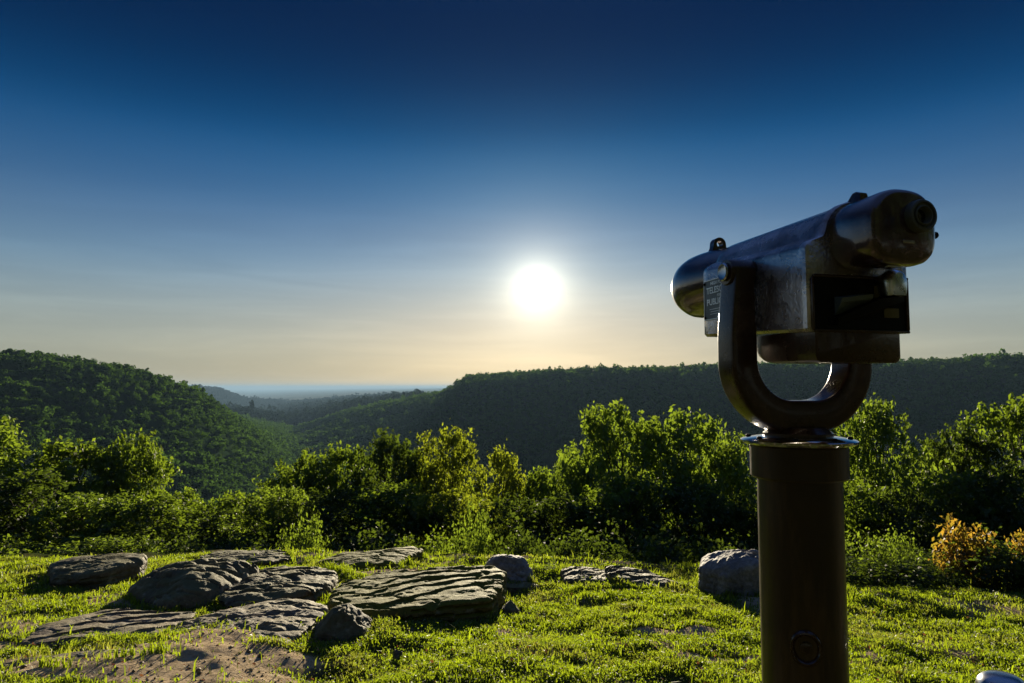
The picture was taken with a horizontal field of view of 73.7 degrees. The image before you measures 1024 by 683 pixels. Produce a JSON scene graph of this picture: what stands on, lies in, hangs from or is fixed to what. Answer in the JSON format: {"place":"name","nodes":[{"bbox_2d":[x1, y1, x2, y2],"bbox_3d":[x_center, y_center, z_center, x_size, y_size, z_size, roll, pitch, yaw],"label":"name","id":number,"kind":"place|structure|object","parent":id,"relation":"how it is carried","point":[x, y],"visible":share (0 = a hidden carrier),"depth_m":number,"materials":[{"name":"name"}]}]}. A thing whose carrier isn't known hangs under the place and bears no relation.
{"place":"outdoors","nodes":[
{"label":"outdoors","id":0,"kind":"place"},
{"bbox_2d":[0,546,1023,682],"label":"grass","id":1,"kind":"structure","parent":0,"point":[603,614],"depth_m":4.64,"materials":[{"name":"green plant"}]},
{"bbox_2d":[0,360,1023,682],"bbox_3d":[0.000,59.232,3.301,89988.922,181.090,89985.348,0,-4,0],"label":"ground","id":2,"kind":"structure","parent":0,"point":[204,654],"depth_m":5.76,"materials":[{"name":"green plant"}]},
{"bbox_2d":[0,530,60,555],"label":"bush","id":3,"kind":"object","parent":2,"relation":"on","point":[9,551],"visible":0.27,"depth_m":10.62,"materials":[{"name":"green plant"}]},
{"bbox_2d":[0,415,87,547],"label":"tree","id":4,"kind":"object","parent":2,"relation":"on","point":[8,436],"visible":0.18,"depth_m":15.04,"materials":[{"name":"green plant"}]},
{"bbox_2d":[43,435,70,444],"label":"hill tree","id":5,"kind":"object","parent":2,"relation":"on","point":[53,440],"visible":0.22,"depth_m":354.72,"materials":[{"name":"green plant"}]},
{"bbox_2d":[0,468,117,553],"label":"tree","id":6,"kind":"object","parent":2,"relation":"on","point":[10,519],"visible":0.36,"depth_m":12.70,"materials":[{"name":"green plant"}]},
{"bbox_2d":[0,649,140,670],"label":"rock slab","id":7,"kind":"object","parent":2,"relation":"on","point":[80,654],"visible":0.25,"depth_m":3.98,"materials":[{"name":"stone"}]},
{"bbox_2d":[0,490,150,553],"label":"tree","id":8,"kind":"object","parent":2,"relation":"on","point":[38,523],"visible":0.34,"depth_m":12.29,"materials":[{"name":"green plant"}]},
{"bbox_2d":[65,438,86,451],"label":"hill tree","id":9,"kind":"object","parent":2,"relation":"on","point":[77,444],"visible":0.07,"depth_m":355.66,"materials":[{"name":"green plant"}]},
{"bbox_2d":[63,472,90,480],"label":"hill tree","id":10,"kind":"object","parent":2,"relation":"on","point":[81,477],"visible":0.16,"depth_m":328.01,"materials":[{"name":"green plant"}]},
{"bbox_2d":[18,435,144,552],"bbox_3d":[-10.937,5.269,16.813,4.209,5.906,3.525,-1,-4,14],"label":"tree","id":11,"kind":"object","parent":2,"relation":"on","point":[53,456],"visible":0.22,"depth_m":16.63,"materials":[{"name":"green plant"}]},
{"bbox_2d":[75,465,94,477],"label":"hill tree","id":12,"kind":"object","parent":2,"relation":"on","point":[87,474],"visible":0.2,"depth_m":334.21,"materials":[{"name":"green plant"}]},
{"bbox_2d":[52,533,132,555],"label":"weeds","id":13,"kind":"object","parent":2,"relation":"on","point":[90,547],"visible":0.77,"depth_m":9.72,"materials":[{"name":"green plant"}]},
{"bbox_2d":[47,553,146,589],"bbox_3d":[-4.349,2.479,7.173,0.919,0.454,1.258,2,-5,-32],"label":"boulder","id":14,"kind":"object","parent":2,"relation":"on","point":[95,571],"visible":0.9,"depth_m":6.85,"materials":[{"name":"grey stone"}]},
{"bbox_2d":[92,424,121,435],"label":"hill tree","id":15,"kind":"object","parent":2,"relation":"on","point":[105,430],"visible":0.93,"depth_m":402.08,"materials":[{"name":"green plant"}]},
{"bbox_2d":[20,608,195,647],"bbox_3d":[-2.843,2.105,4.837,1.037,0.288,0.958,0,-4,0],"label":"rock slab","id":16,"kind":"object","parent":2,"relation":"on","point":[133,621],"visible":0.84,"depth_m":4.79,"materials":[{"name":"stone"}]},
{"bbox_2d":[73,427,182,537],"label":"tree","id":17,"kind":"object","parent":2,"relation":"on","point":[153,465],"visible":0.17,"depth_m":17.73,"materials":[{"name":"green plant"}]},
{"bbox_2d":[94,526,175,553],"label":"weeds","id":18,"kind":"object","parent":2,"relation":"on","point":[131,547],"visible":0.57,"depth_m":9.94,"materials":[{"name":"green plant"}]},
{"bbox_2d":[46,491,227,552],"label":"tree","id":19,"kind":"object","parent":2,"relation":"on","point":[157,504],"visible":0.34,"depth_m":12.38,"materials":[{"name":"green plant"}]},
{"bbox_2d":[135,518,238,553],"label":"bush","id":20,"kind":"object","parent":2,"relation":"on","point":[186,544],"visible":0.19,"depth_m":10.71,"materials":[{"name":"green plant"}]},
{"bbox_2d":[163,486,214,534],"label":"tree","id":21,"kind":"object","parent":2,"relation":"on","point":[188,493],"visible":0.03,"depth_m":19.68,"materials":[{"name":"green plant"}]},
{"bbox_2d":[126,557,258,610],"bbox_3d":[-2.765,2.244,6.075,1.209,0.503,1.106,-3,-5,41],"label":"boulder","id":22,"kind":"object","parent":2,"relation":"on","point":[184,584],"visible":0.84,"depth_m":5.81,"materials":[{"name":"grey stone"}]},
{"bbox_2d":[178,464,212,472],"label":"hill tree","id":23,"kind":"object","parent":2,"relation":"on","point":[202,470],"visible":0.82,"depth_m":405.26,"materials":[{"name":"green plant"}]},
{"bbox_2d":[186,477,213,489],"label":"hill tree","id":24,"kind":"object","parent":2,"relation":"on","point":[200,482],"visible":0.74,"depth_m":390.87,"materials":[{"name":"green plant"}]},
{"bbox_2d":[0,348,404,504],"bbox_3d":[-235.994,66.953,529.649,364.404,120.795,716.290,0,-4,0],"label":"hillside forest","id":25,"kind":"object","parent":2,"relation":"on","point":[232,424],"visible":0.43,"depth_m":458.92,"materials":[{"name":"green plant"}]},
{"bbox_2d":[140,505,273,552],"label":"tree","id":26,"kind":"object","parent":2,"relation":"on","point":[207,524],"visible":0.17,"depth_m":12.98,"materials":[{"name":"green plant"}]},
{"bbox_2d":[181,490,262,538],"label":"tree","id":27,"kind":"object","parent":2,"relation":"on","point":[229,502],"visible":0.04,"depth_m":18.53,"materials":[{"name":"green plant"}]},
{"bbox_2d":[200,550,290,566],"bbox_3d":[-3.239,2.716,8.297,1.024,0.324,1.103,2,-4,-28],"label":"rock slab","id":28,"kind":"object","parent":2,"relation":"on","point":[271,557],"visible":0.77,"depth_m":8.17,"materials":[{"name":"grey stone"}]},
{"bbox_2d":[207,529,284,549],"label":"bush","id":29,"kind":"object","parent":2,"relation":"on","point":[239,546],"visible":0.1,"depth_m":10.72,"materials":[{"name":"green plant"}]},
{"bbox_2d":[172,598,328,642],"bbox_3d":[-1.904,2.075,4.777,1.122,0.312,1.211,0,-4,0],"label":"rock slab","id":30,"kind":"object","parent":2,"relation":"on","point":[264,615],"visible":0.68,"depth_m":4.83,"materials":[{"name":"stone"}]},
{"bbox_2d":[215,484,335,550],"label":"tree","id":31,"kind":"object","parent":2,"relation":"on","point":[276,503],"visible":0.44,"depth_m":12.59,"materials":[{"name":"green plant"}]},
{"bbox_2d":[216,565,337,608],"bbox_3d":[-2.075,2.273,6.021,0.974,0.387,1.363,0,-4,0],"label":"rock slab","id":32,"kind":"object","parent":2,"relation":"on","point":[294,582],"visible":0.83,"depth_m":5.85,"materials":[{"name":"grey stone"}]},
{"bbox_2d":[236,448,353,541],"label":"tree","id":33,"kind":"object","parent":2,"relation":"on","point":[310,477],"visible":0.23,"depth_m":18.46,"materials":[{"name":"green plant"}]},
{"bbox_2d":[274,492,336,550],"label":"shrub","id":34,"kind":"object","parent":2,"relation":"on","point":[313,542],"visible":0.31,"depth_m":10.21,"materials":[{"name":"green plant"}]},
{"bbox_2d":[189,384,423,424],"bbox_3d":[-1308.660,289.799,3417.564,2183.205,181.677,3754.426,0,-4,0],"label":"ridge forest","id":35,"kind":"object","parent":2,"relation":"on","point":[289,412],"visible":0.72,"depth_m":2266.46,"materials":[{"name":"green plant"}]},
{"bbox_2d":[273,483,402,550],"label":"tree","id":36,"kind":"object","parent":2,"relation":"on","point":[337,516],"visible":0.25,"depth_m":13.48,"materials":[{"name":"green plant"}]},
{"bbox_2d":[312,603,371,641],"bbox_3d":[-1.215,2.026,4.741,0.473,0.364,0.424,0,-4,0],"label":"boulder","id":37,"kind":"object","parent":2,"relation":"on","point":[347,621],"visible":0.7,"depth_m":4.65,"materials":[{"name":"grey stone"}]},
{"bbox_2d":[297,440,391,540],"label":"tree","id":38,"kind":"object","parent":2,"relation":"on","point":[338,457],"visible":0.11,"depth_m":19.62,"materials":[{"name":"green plant"}]},
{"bbox_2d":[315,546,423,568],"bbox_3d":[-1.610,2.565,7.731,1.137,0.378,1.099,0,-4,0],"label":"rock slab","id":39,"kind":"object","parent":2,"relation":"on","point":[381,558],"visible":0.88,"depth_m":7.56,"materials":[{"name":"stone"}]},
{"bbox_2d":[330,517,415,551],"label":"bush","id":40,"kind":"object","parent":2,"relation":"on","point":[358,544],"visible":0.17,"depth_m":10.55,"materials":[{"name":"green plant"}]},
{"bbox_2d":[329,427,450,546],"bbox_3d":[-3.244,5.599,17.840,3.073,6.751,3.882,-1,-4,11],"label":"tree","id":41,"kind":"object","parent":2,"relation":"on","point":[385,446],"visible":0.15,"depth_m":17.56,"materials":[{"name":"green plant"}]},
{"bbox_2d":[393,650,402,658],"bbox_3d":[-0.691,1.894,4.123,0.061,0.066,0.049,0,-4,0],"label":"rock","id":42,"kind":"object","parent":2,"relation":"on","point":[396,653],"visible":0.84,"depth_m":4.11,"materials":[{"name":"stone"}]},
{"bbox_2d":[336,478,482,552],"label":"tree","id":43,"kind":"object","parent":2,"relation":"on","point":[395,494],"visible":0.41,"depth_m":13.18,"materials":[{"name":"green plant"}]},
{"bbox_2d":[377,522,455,554],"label":"bush","id":44,"kind":"object","parent":2,"relation":"on","point":[428,548],"visible":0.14,"depth_m":9.86,"materials":[{"name":"green plant"}]},
{"bbox_2d":[328,565,507,622],"bbox_3d":[-0.782,2.201,5.720,1.495,0.431,1.486,0,-4,0],"label":"rock slab","id":45,"kind":"object","parent":2,"relation":"on","point":[454,593],"visible":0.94,"depth_m":5.46,"materials":[{"name":"stone"}]},
{"bbox_2d":[391,420,502,549],"bbox_3d":[-1.803,5.725,18.366,3.545,7.376,3.396,-3,-5,39],"label":"tree","id":46,"kind":"object","parent":2,"relation":"on","point":[440,468],"visible":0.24,"depth_m":17.89,"materials":[{"name":"green plant"}]},
{"bbox_2d":[392,484,538,552],"bbox_3d":[-0.951,4.353,13.261,2.781,3.210,2.903,-2,-4,29],"label":"bush","id":47,"kind":"object","parent":2,"relation":"on","point":[424,504],"visible":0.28,"depth_m":13.06,"materials":[{"name":"green plant"}]},
{"bbox_2d":[441,481,500,555],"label":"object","id":48,"kind":"object","parent":2,"relation":"on","point":[478,548],"visible":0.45,"depth_m":9.40,"materials":[{"name":"green plant"}]},
{"bbox_2d":[466,439,529,541],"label":"tree","id":49,"kind":"object","parent":2,"relation":"on","point":[512,484],"visible":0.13,"depth_m":19.55,"materials":[{"name":"green plant"}]},
{"bbox_2d":[439,492,562,556],"bbox_3d":[0.227,4.740,13.671,3.413,3.345,2.702,-3,-5,38],"label":"bush","id":50,"kind":"object","parent":2,"relation":"on","point":[504,505],"visible":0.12,"depth_m":13.52,"materials":[{"name":"green plant"}]},
{"bbox_2d":[485,554,534,581],"bbox_3d":[-0.041,2.444,6.774,0.577,0.658,0.559,0,-4,0],"label":"boulder","id":51,"kind":"object","parent":2,"relation":"on","point":[515,567],"visible":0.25,"depth_m":6.67,"materials":[{"name":"grey stone"}]},
{"bbox_2d":[501,600,519,615],"bbox_3d":[-0.015,2.126,5.401,0.149,0.142,0.168,0,-4,0],"label":"rock","id":52,"kind":"object","parent":2,"relation":"on","point":[508,607],"visible":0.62,"depth_m":5.36,"materials":[{"name":"grey stone"}]},
{"bbox_2d":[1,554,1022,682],"bbox_3d":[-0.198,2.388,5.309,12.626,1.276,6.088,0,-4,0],"label":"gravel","id":53,"kind":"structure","parent":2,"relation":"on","point":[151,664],"depth_m":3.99,"materials":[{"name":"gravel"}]},
{"bbox_2d":[1,560,1023,682],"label":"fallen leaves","id":54,"kind":"object","parent":2,"relation":"on","point":[250,659],"visible":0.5,"depth_m":4.19,"materials":[{"name":"brown plant"}]},
{"bbox_2d":[506,580,538,593],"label":"rock slab","id":55,"kind":"object","parent":2,"relation":"on","point":[513,587],"visible":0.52,"depth_m":6.33,"materials":[{"name":"grey stone"}]},
{"bbox_2d":[485,507,560,557],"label":"bush","id":56,"kind":"object","parent":2,"relation":"on","point":[525,548],"visible":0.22,"depth_m":9.60,"materials":[{"name":"green plant"}]},
{"bbox_2d":[514,466,559,533],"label":"tree","id":57,"kind":"object","parent":2,"relation":"on","point":[537,484],"visible":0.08,"depth_m":18.65,"materials":[{"name":"green plant"}]},
{"bbox_2d":[537,559,556,571],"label":"weeds","id":58,"kind":"object","parent":2,"relation":"on","point":[547,566],"visible":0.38,"depth_m":7.15,"materials":[{"name":"green plant"}]},
{"bbox_2d":[533,446,595,533],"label":"tree","id":59,"kind":"object","parent":2,"relation":"on","point":[553,487],"visible":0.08,"depth_m":17.63,"materials":[{"name":"green plant"}]},
{"bbox_2d":[513,492,641,557],"bbox_3d":[1.004,4.580,13.350,2.806,3.280,3.545,1,-4,-16],"label":"bush","id":60,"kind":"object","parent":2,"relation":"on","point":[552,509],"visible":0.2,"depth_m":13.20,"materials":[{"name":"green plant"}]},
{"bbox_2d":[560,566,607,582],"bbox_3d":[0.804,2.414,6.792,0.638,0.309,0.758,0,-4,0],"label":"rock slab","id":61,"kind":"object","parent":2,"relation":"on","point":[570,574],"visible":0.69,"depth_m":6.67,"materials":[{"name":"grey stone"}]},
{"bbox_2d":[542,516,641,560],"bbox_3d":[1.093,2.886,8.962,1.290,1.180,1.522,1,-4,-14],"label":"bush","id":62,"kind":"object","parent":2,"relation":"on","point":[567,550],"visible":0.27,"depth_m":9.10,"materials":[{"name":"green plant"}]},
{"bbox_2d":[548,397,696,554],"bbox_3d":[2.511,5.126,16.857,3.603,7.489,3.368,1,-4,-17],"label":"tree","id":63,"kind":"object","parent":2,"relation":"on","point":[599,431],"visible":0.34,"depth_m":16.68,"materials":[{"name":"green plant"}]},
{"bbox_2d":[223,348,1023,502],"bbox_3d":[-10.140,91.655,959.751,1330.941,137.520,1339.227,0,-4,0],"label":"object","id":64,"kind":"object","parent":2,"relation":"on","point":[284,436],"visible":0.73,"depth_m":781.46,"materials":[{"name":"green plant"}]},
{"bbox_2d":[557,473,706,559],"bbox_3d":[2.379,4.456,13.100,3.778,3.836,3.165,-1,-4,19],"label":"tree","id":65,"kind":"object","parent":2,"relation":"on","point":[612,494],"visible":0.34,"depth_m":12.98,"materials":[{"name":"green plant"}]},
{"bbox_2d":[604,565,679,590],"bbox_3d":[1.251,2.360,6.543,0.709,0.332,0.802,0,-4,0],"label":"rock slab","id":66,"kind":"object","parent":2,"relation":"on","point":[639,576],"visible":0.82,"depth_m":6.48,"materials":[{"name":"grey stone"}]},
{"bbox_2d":[602,521,705,564],"bbox_3d":[1.851,2.894,8.746,1.604,1.172,1.359,3,-5,-34],"label":"bush","id":67,"kind":"object","parent":2,"relation":"on","point":[664,552],"visible":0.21,"depth_m":8.80,"materials":[{"name":"green plant"}]},
{"bbox_2d":[610,404,755,558],"bbox_3d":[4.246,5.415,16.949,4.204,7.677,3.929,-1,-4,18],"label":"tree","id":68,"kind":"object","parent":2,"relation":"on","point":[693,445],"visible":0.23,"depth_m":16.67,"materials":[{"name":"green plant"}]},
{"bbox_2d":[624,477,758,561],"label":"tree","id":69,"kind":"object","parent":2,"relation":"on","point":[690,495],"visible":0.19,"depth_m":13.01,"materials":[{"name":"green plant"}]},
{"bbox_2d":[670,517,758,563],"bbox_3d":[2.637,2.958,8.885,1.164,1.290,1.375,0,-4,-5],"label":"bush","id":70,"kind":"object","parent":2,"relation":"on","point":[706,550],"visible":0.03,"depth_m":8.94,"materials":[{"name":"green plant"}]},
{"bbox_2d":[692,427,755,547],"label":"tree","id":71,"kind":"object","parent":2,"relation":"on","point":[730,447],"visible":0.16,"depth_m":17.58,"materials":[{"name":"green plant"}]},
{"bbox_2d":[698,549,759,596],"bbox_3d":[2.043,2.191,6.277,0.671,0.550,0.594,0,-4,0],"label":"boulder","id":72,"kind":"object","parent":2,"relation":"on","point":[737,570],"visible":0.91,"depth_m":6.09,"materials":[{"name":"grey stone"}]},
{"bbox_2d":[704,485,758,549],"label":"tree","id":73,"kind":"object","parent":2,"relation":"on","point":[749,505],"visible":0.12,"depth_m":13.10,"materials":[{"name":"green plant"}]},
{"bbox_2d":[671,189,938,682],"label":"viewing telescope","id":74,"kind":"object","parent":2,"relation":"on","point":[830,286],"visible":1,"depth_m":1.36,"materials":[{"name":"metal"}]},
{"bbox_2d":[845,527,911,577],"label":"vines","id":75,"kind":"object","parent":2,"relation":"on","point":[872,551],"visible":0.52,"depth_m":7.09,"materials":[{"name":"green plant"}]},
{"bbox_2d":[843,473,914,564],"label":"tree","id":76,"kind":"object","parent":2,"relation":"on","point":[851,523],"visible":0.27,"depth_m":12.66,"materials":[{"name":"green plant"}]},
{"bbox_2d":[830,392,958,535],"bbox_3d":[8.859,5.220,16.642,3.143,7.946,3.363,0,-4,0],"label":"tree","id":77,"kind":"object","parent":2,"relation":"on","point":[881,433],"visible":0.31,"depth_m":16.41,"materials":[{"name":"green plant"}]},
{"bbox_2d":[846,548,951,588],"bbox_3d":[3.342,2.183,6.487,1.260,0.426,1.068,-4,-5,43],"label":"bush","id":78,"kind":"object","parent":2,"relation":"on","point":[904,575],"visible":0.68,"depth_m":6.35,"materials":[{"name":"green plant"}]},
{"bbox_2d":[845,482,959,571],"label":"tree","id":79,"kind":"object","parent":2,"relation":"on","point":[921,511],"visible":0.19,"depth_m":12.46,"materials":[{"name":"green plant"}]},
{"bbox_2d":[876,523,929,571],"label":"vines","id":80,"kind":"object","parent":2,"relation":"on","point":[904,547],"visible":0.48,"depth_m":7.21,"materials":[{"name":"green plant"}]},
{"bbox_2d":[868,545,960,576],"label":"bush","id":81,"kind":"object","parent":2,"relation":"on","point":[929,554],"visible":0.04,"depth_m":7.62,"materials":[{"name":"green plant"}]},
{"bbox_2d":[896,462,937,543],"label":"tree","id":82,"kind":"object","parent":2,"relation":"on","point":[909,504],"visible":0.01,"depth_m":18.76,"materials":[{"name":"green plant"}]},
{"bbox_2d":[896,557,959,585],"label":"weeds","id":83,"kind":"object","parent":2,"relation":"on","point":[930,570],"visible":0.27,"depth_m":6.70,"materials":[{"name":"green plant"}]},
{"bbox_2d":[931,562,979,586],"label":"weeds","id":84,"kind":"object","parent":2,"relation":"on","point":[955,581],"visible":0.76,"depth_m":6.53,"materials":[{"name":"green plant"}]},
{"bbox_2d":[900,419,1017,540],"bbox_3d":[11.211,5.700,17.294,2.988,7.428,3.774,1,-4,-14],"label":"tree","id":85,"kind":"object","parent":2,"relation":"on","point":[941,450],"visible":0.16,"depth_m":17.16,"materials":[{"name":"green plant"}]},
{"bbox_2d":[907,467,1023,556],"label":"tree","id":86,"kind":"object","parent":2,"relation":"on","point":[960,484],"visible":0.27,"depth_m":12.82,"materials":[{"name":"green plant"}]},
{"bbox_2d":[928,512,1006,585],"bbox_3d":[4.538,2.095,6.808,0.652,0.753,0.741,-3,-5,38],"label":"red bush","id":87,"kind":"object","parent":2,"relation":"on","point":[963,537],"visible":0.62,"depth_m":6.79,"materials":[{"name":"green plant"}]},
{"bbox_2d":[929,456,1023,547],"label":"tree","id":88,"kind":"object","parent":2,"relation":"on","point":[1011,483],"visible":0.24,"depth_m":12.65,"materials":[{"name":"green plant"}]},
{"bbox_2d":[942,523,1023,591],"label":"bush","id":89,"kind":"object","parent":2,"relation":"on","point":[1000,567],"visible":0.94,"depth_m":6.31,"materials":[{"name":"green plant"}]},
{"bbox_2d":[945,392,1023,527],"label":"tree","id":90,"kind":"object","parent":2,"relation":"on","point":[1010,428],"visible":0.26,"depth_m":17.19,"materials":[{"name":"green plant"}]},
{"bbox_2d":[975,670,1023,682],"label":"short post","id":91,"kind":"object","parent":2,"relation":"on","point":[993,676],"visible":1,"depth_m":1.50,"materials":[{"name":"metal"}]},
{"bbox_2d":[1004,528,1023,571],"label":"red bush","id":92,"kind":"object","parent":2,"relation":"on","point":[1019,544],"visible":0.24,"depth_m":6.83,"materials":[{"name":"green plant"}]},
{"bbox_2d":[0,0,1023,389],"label":"sky","id":93,"kind":"structure","parent":0,"point":[226,194],"materials":[{"name":"blue"}]}
]}

